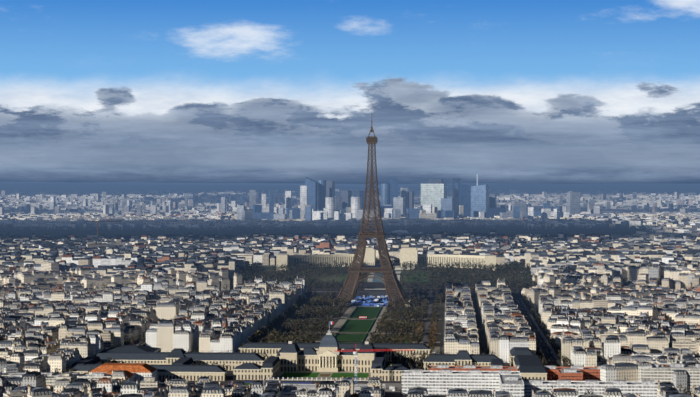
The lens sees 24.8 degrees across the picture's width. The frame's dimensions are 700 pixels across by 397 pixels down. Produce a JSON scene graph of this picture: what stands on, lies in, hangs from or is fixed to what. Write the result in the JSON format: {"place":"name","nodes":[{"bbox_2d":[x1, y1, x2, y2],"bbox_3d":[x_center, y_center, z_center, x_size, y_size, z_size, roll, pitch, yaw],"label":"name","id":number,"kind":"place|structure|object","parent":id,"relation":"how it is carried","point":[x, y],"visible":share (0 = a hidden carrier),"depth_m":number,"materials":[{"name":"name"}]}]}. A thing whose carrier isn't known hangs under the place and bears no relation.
{"place":"outdoors","nodes":[
{"label":"outdoors","id":0,"kind":"place"},
{"bbox_2d":[0,181,699,344],"bbox_3d":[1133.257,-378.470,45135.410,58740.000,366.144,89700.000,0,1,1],"label":"ground","id":1,"kind":"structure","parent":0,"point":[28,187],"depth_m":17858.19,"materials":[{"name":"grey"}]},
{"bbox_2d":[91,219,121,234],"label":"tower crane","id":2,"kind":"object","parent":1,"relation":"on","point":[103,221],"visible":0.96,"depth_m":4713.63,"materials":[{"name":"paint"}]},
{"bbox_2d":[69,322,546,380],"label":"military school complex","id":3,"kind":"structure","parent":1,"relation":"on","point":[289,356],"depth_m":1725.12,"materials":[{"name":"stone"}]},
{"bbox_2d":[3,228,690,396],"bbox_3d":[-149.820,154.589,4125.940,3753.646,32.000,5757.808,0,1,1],"label":"trees","id":4,"kind":"object","parent":1,"relation":"on","point":[357,319],"visible":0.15,"depth_m":2355.67,"materials":[{"name":"green plant"}]},
{"bbox_2d":[127,299,557,362],"bbox_3d":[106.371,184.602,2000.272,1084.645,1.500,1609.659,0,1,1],"label":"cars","id":5,"kind":"object","parent":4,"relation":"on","point":[551,352],"visible":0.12,"depth_m":2036.00,"materials":[{"name":"black metal"}]},
{"bbox_2d":[0,189,699,396],"bbox_3d":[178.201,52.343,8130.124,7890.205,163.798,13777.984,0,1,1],"label":"city buildings","id":6,"kind":"structure","parent":1,"relation":"on","point":[640,332],"depth_m":2577.99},
{"bbox_2d":[0,223,699,394],"bbox_3d":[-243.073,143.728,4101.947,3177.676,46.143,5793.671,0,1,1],"label":"trees","id":7,"kind":"object","parent":1,"relation":"on","point":[398,324],"visible":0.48,"depth_m":3118.60,"materials":[{"name":"green plant"}]},
{"bbox_2d":[331,120,409,306],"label":"lattice tower","id":8,"kind":"structure","parent":1,"relation":"on","point":[356,269],"depth_m":2692.61,"materials":[{"name":"metal"}]},
{"bbox_2d":[334,344,413,379],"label":"tower crane","id":9,"kind":"object","parent":1,"relation":"on","point":[354,352],"visible":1,"depth_m":1612.66,"materials":[{"name":"paint"}]},
{"bbox_2d":[78,174,683,220],"bbox_3d":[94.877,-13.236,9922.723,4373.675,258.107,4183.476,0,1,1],"label":"skyscrapers","id":10,"kind":"structure","parent":1,"relation":"on","point":[473,201],"depth_m":8342.15,"materials":[{"name":"blue glass"}]},
{"bbox_2d":[276,247,495,270],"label":"palace building","id":11,"kind":"structure","parent":1,"relation":"on","point":[411,254],"depth_m":3382.54,"materials":[{"name":"stone"}]},
{"bbox_2d":[389,230,422,234],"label":"distant building","id":12,"kind":"structure","parent":1,"relation":"on","point":[402,231],"depth_m":5841.16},
{"bbox_2d":[0,0,699,183],"label":"sky","id":13,"kind":"structure","parent":0,"point":[153,91],"materials":[{"name":"blue"}]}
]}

